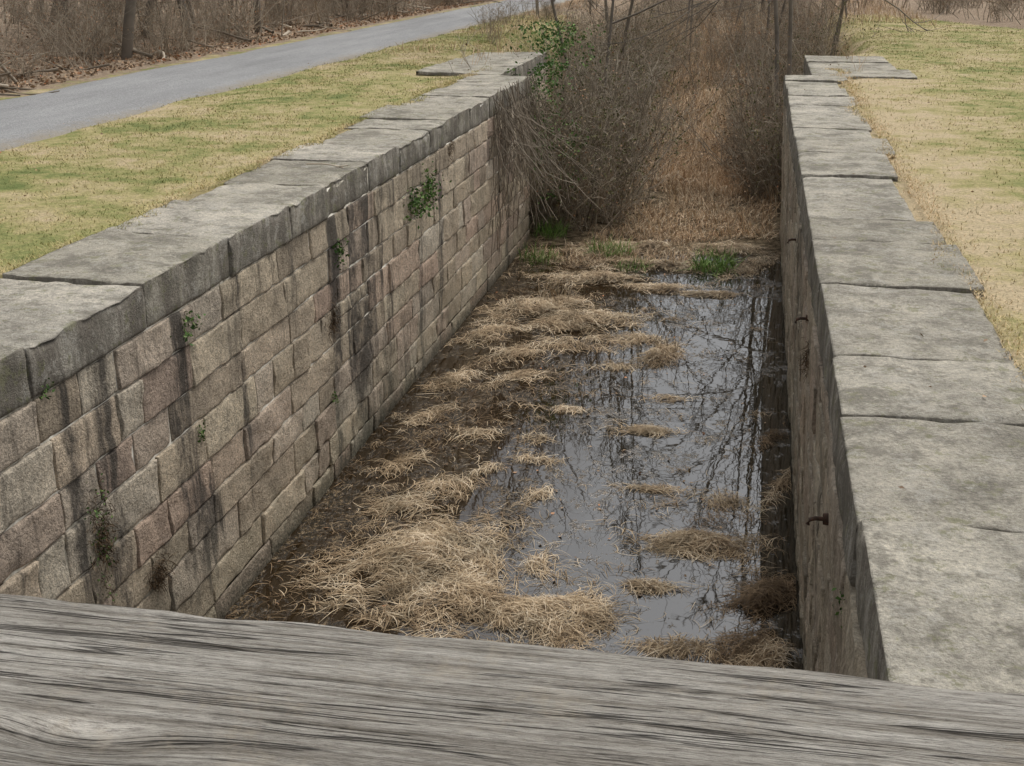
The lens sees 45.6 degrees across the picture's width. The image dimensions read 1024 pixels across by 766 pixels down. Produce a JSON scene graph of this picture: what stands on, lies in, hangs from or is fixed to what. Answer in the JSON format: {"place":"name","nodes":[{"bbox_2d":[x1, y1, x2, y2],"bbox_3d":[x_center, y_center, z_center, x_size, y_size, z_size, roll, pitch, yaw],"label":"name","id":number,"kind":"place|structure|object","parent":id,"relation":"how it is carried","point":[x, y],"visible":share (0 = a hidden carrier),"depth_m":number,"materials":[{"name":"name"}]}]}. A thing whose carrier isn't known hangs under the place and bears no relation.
{"place":"outdoors","nodes":[
{"label":"outdoors","id":0,"kind":"place"},
{"bbox_2d":[0,0,568,151],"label":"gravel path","id":1,"kind":"structure","parent":0,"point":[41,116],"depth_m":21.52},
{"bbox_2d":[0,0,1023,413],"bbox_3d":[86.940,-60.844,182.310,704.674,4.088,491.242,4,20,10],"label":"ground","id":2,"kind":"structure","parent":0,"point":[984,182],"depth_m":16.85,"materials":[{"name":"plant"}]},
{"bbox_2d":[0,0,502,85],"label":"woodland","id":3,"kind":"object","parent":2,"relation":"on","point":[123,35],"visible":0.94,"depth_m":27.59,"materials":[{"name":"brown plant"}]},
{"bbox_2d":[0,82,542,610],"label":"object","id":4,"kind":"object","parent":2,"relation":"on","point":[246,380],"visible":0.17,"depth_m":10.49,"materials":[{"name":"grey concrete"}]},
{"bbox_2d":[39,378,54,399],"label":"wall fern","id":5,"kind":"object","parent":4,"relation":"attached to","point":[46,391],"depth_m":7.28,"materials":[{"name":"green plant"}]},
{"bbox_2d":[84,473,119,602],"bbox_3d":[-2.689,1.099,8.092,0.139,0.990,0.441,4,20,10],"label":"hanging moss","id":6,"kind":"object","parent":4,"relation":"attached to","point":[106,538],"visible":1,"depth_m":8.05,"materials":[{"name":"green plant"}]},
{"bbox_2d":[143,543,177,592],"bbox_3d":[-2.557,1.387,8.908,0.127,0.420,0.519,4,20,10],"label":"hanging moss","id":7,"kind":"object","parent":4,"relation":"attached to","point":[160,576],"visible":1,"depth_m":8.88,"materials":[{"name":"plant"}]},
{"bbox_2d":[323,289,343,341],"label":"hanging moss","id":8,"kind":"object","parent":4,"relation":"attached to","point":[332,327],"visible":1,"depth_m":12.34,"materials":[{"name":"green plant"}]},
{"bbox_2d":[403,184,437,228],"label":"ivy plant","id":9,"kind":"object","parent":4,"relation":"attached to","point":[415,202],"visible":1,"depth_m":14.92,"materials":[{"name":"green plant"}]},
{"bbox_2d":[418,161,451,216],"bbox_3d":[-0.973,-2.465,15.486,0.350,0.684,0.848,4,20,10],"label":"ivy plant","id":10,"kind":"object","parent":4,"relation":"attached to","point":[429,180],"visible":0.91,"depth_m":15.49,"materials":[{"name":"green plant"}]},
{"bbox_2d":[445,140,454,160],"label":"hanging moss","id":11,"kind":"object","parent":4,"relation":"attached to","point":[451,149],"visible":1,"depth_m":16.69,"materials":[{"name":"plant"}]},
{"bbox_2d":[487,74,616,260],"bbox_3d":[0.772,-3.679,20.842,1.615,2.899,5.702,4,20,10],"label":"hanging vine","id":12,"kind":"object","parent":4,"relation":"hanging from","point":[509,122],"visible":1,"depth_m":20.46,"materials":[{"name":"brown plant"}]},
{"bbox_2d":[0,67,546,618],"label":"ashlar courses","id":13,"kind":"object","parent":2,"relation":"on","point":[196,505],"visible":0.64,"depth_m":10.35,"materials":[{"name":"stone"}]},
{"bbox_2d":[170,310,205,345],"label":"wall fern","id":14,"kind":"object","parent":13,"relation":"attached to","point":[188,318],"depth_m":9.06,"materials":[{"name":"green plant"}]},
{"bbox_2d":[197,420,207,441],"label":"wall fern","id":15,"kind":"object","parent":13,"relation":"attached to","point":[203,435],"depth_m":9.43,"materials":[{"name":"green plant"}]},
{"bbox_2d":[332,238,349,269],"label":"wall fern","id":16,"kind":"object","parent":13,"relation":"attached to","point":[340,251],"depth_m":12.30,"materials":[{"name":"green plant"}]},
{"bbox_2d":[0,52,546,417],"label":"coping stones","id":17,"kind":"object","parent":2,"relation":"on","point":[56,327],"visible":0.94,"depth_m":9.91,"materials":[{"name":"grey stone"}]},
{"bbox_2d":[306,163,347,167],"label":"fallen twig","id":18,"kind":"object","parent":17,"relation":"on","point":[325,164],"visible":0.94,"depth_m":12.89,"materials":[{"name":"wood"}]},
{"bbox_2d":[0,0,1015,663],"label":"fallen leaves","id":19,"kind":"object","parent":2,"relation":"on","point":[216,42],"depth_m":27.09,"materials":[{"name":"brown plant"}]},
{"bbox_2d":[0,594,1023,765],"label":"wooden footbridge","id":20,"kind":"object","parent":2,"relation":"on","point":[85,684],"visible":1,"depth_m":0.77,"materials":[{"name":"grey wood"}]},
{"bbox_2d":[529,212,575,239],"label":"green grass tuft","id":21,"kind":"object","parent":2,"relation":"on","point":[549,228],"visible":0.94,"depth_m":23.36,"materials":[{"name":"green plant"}]},
{"bbox_2d":[503,20,605,208],"bbox_3d":[0.518,-5.164,23.221,2.455,3.347,3.103,4,20,10],"label":"ivy vine","id":22,"kind":"object","parent":2,"relation":"on","point":[545,36],"visible":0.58,"depth_m":22.86,"materials":[{"name":"green plant"}]},
{"bbox_2d":[446,0,759,235],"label":"brush thicket","id":23,"kind":"object","parent":2,"relation":"on","point":[614,116],"visible":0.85,"depth_m":25.33,"materials":[{"name":"brown plant"}]},
{"bbox_2d":[388,0,940,272],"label":"dry reeds","id":24,"kind":"object","parent":2,"relation":"on","point":[711,170],"visible":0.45,"depth_m":28.01,"materials":[{"name":"brown plant"}]},
{"bbox_2d":[466,0,1023,109],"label":"distant brush","id":25,"kind":"object","parent":2,"relation":"on","point":[701,9],"visible":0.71,"depth_m":41.80,"materials":[{"name":"brown plant"}]},
{"bbox_2d":[663,0,887,203],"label":"brush thicket","id":26,"kind":"object","parent":2,"relation":"on","point":[757,142],"visible":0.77,"depth_m":28.46,"materials":[{"name":"brown plant"}]},
{"bbox_2d":[779,72,867,677],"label":"ashlar courses","id":27,"kind":"object","parent":2,"relation":"on","point":[830,645],"visible":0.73,"depth_m":8.46,"materials":[{"name":"stone"}]},
{"bbox_2d":[794,315,808,322],"bbox_3d":[2.357,-0.515,9.818,0.162,0.077,0.070,4,20,10],"label":"iron pin","id":28,"kind":"object","parent":27,"relation":"attached to","point":[802,318],"visible":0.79,"depth_m":9.81,"materials":[{"name":"black metal"}]},
{"bbox_2d":[805,513,828,525],"bbox_3d":[1.706,0.754,6.728,0.162,0.077,0.070,4,20,10],"label":"iron pin","id":29,"kind":"object","parent":27,"relation":"attached to","point":[825,518],"visible":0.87,"depth_m":6.72,"materials":[{"name":"brown metal"}]},
{"bbox_2d":[831,588,844,627],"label":"wall fern","id":30,"kind":"object","parent":27,"relation":"attached to","point":[838,598],"depth_m":5.29,"materials":[{"name":"green plant"}]},
{"bbox_2d":[783,55,1023,693],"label":"coping stones","id":31,"kind":"object","parent":27,"relation":"on","point":[933,548],"visible":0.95,"depth_m":6.05,"materials":[{"name":"grey stone"}]},
{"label":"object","id":32,"kind":"object","parent":2,"relation":"on","visible":0},
{"bbox_2d":[798,337,809,382],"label":"hanging moss","id":33,"kind":"object","parent":32,"relation":"attached to","point":[806,361],"visible":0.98,"depth_m":9.40,"materials":[{"name":"plant"}]},
{"bbox_2d":[222,236,803,669],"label":"canal water","id":34,"kind":"structure","parent":0,"point":[756,382],"depth_m":13.11,"materials":[{"name":"grey liquid"}]},
{"bbox_2d":[225,244,796,664],"bbox_3d":[1.142,-0.075,15.615,4.660,0.130,16.974,4,20,10],"label":"brown pondweed","id":35,"kind":"object","parent":34,"relation":"on","point":[756,595],"visible":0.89,"depth_m":10.56,"materials":[{"name":"brown plant"}]},
{"bbox_2d":[516,237,564,264],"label":"green grass tuft","id":36,"kind":"object","parent":34,"relation":"on","point":[539,257],"visible":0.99,"depth_m":21.62,"materials":[{"name":"green plant"}]},
{"bbox_2d":[526,274,586,300],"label":"dry grass tuft","id":37,"kind":"object","parent":34,"relation":"on","point":[558,290],"visible":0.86,"depth_m":19.34,"materials":[{"name":"beige plant"}]},
{"bbox_2d":[584,229,638,258],"bbox_3d":[1.778,-2.525,22.095,1.168,0.410,1.280,17,26,39],"label":"green grass tuft","id":38,"kind":"object","parent":34,"relation":"on","point":[610,245],"visible":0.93,"depth_m":22.06,"materials":[{"name":"green plant"}]},
{"bbox_2d":[611,254,654,272],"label":"green grass tuft","id":39,"kind":"object","parent":34,"relation":"on","point":[634,267],"visible":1,"depth_m":21.09,"materials":[{"name":"green plant"}]},
{"bbox_2d":[625,319,698,352],"bbox_3d":[1.996,-0.670,16.817,0.975,0.452,0.920,-13,23,-32],"label":"dry grass tuft","id":40,"kind":"object","parent":34,"relation":"on","point":[639,345],"visible":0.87,"depth_m":16.85,"materials":[{"name":"beige plant"}]},
{"bbox_2d":[678,244,744,278],"bbox_3d":[3.476,-2.196,21.089,1.300,0.464,1.334,4,20,10],"label":"green grass tuft","id":41,"kind":"object","parent":34,"relation":"on","point":[719,264],"visible":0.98,"depth_m":21.04,"materials":[{"name":"green plant"}]},
{"bbox_2d":[268,238,798,667],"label":"floating dead grass","id":42,"kind":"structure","parent":0,"point":[530,609],"depth_m":11.36,"materials":[{"name":"beige plant"}]}
]}

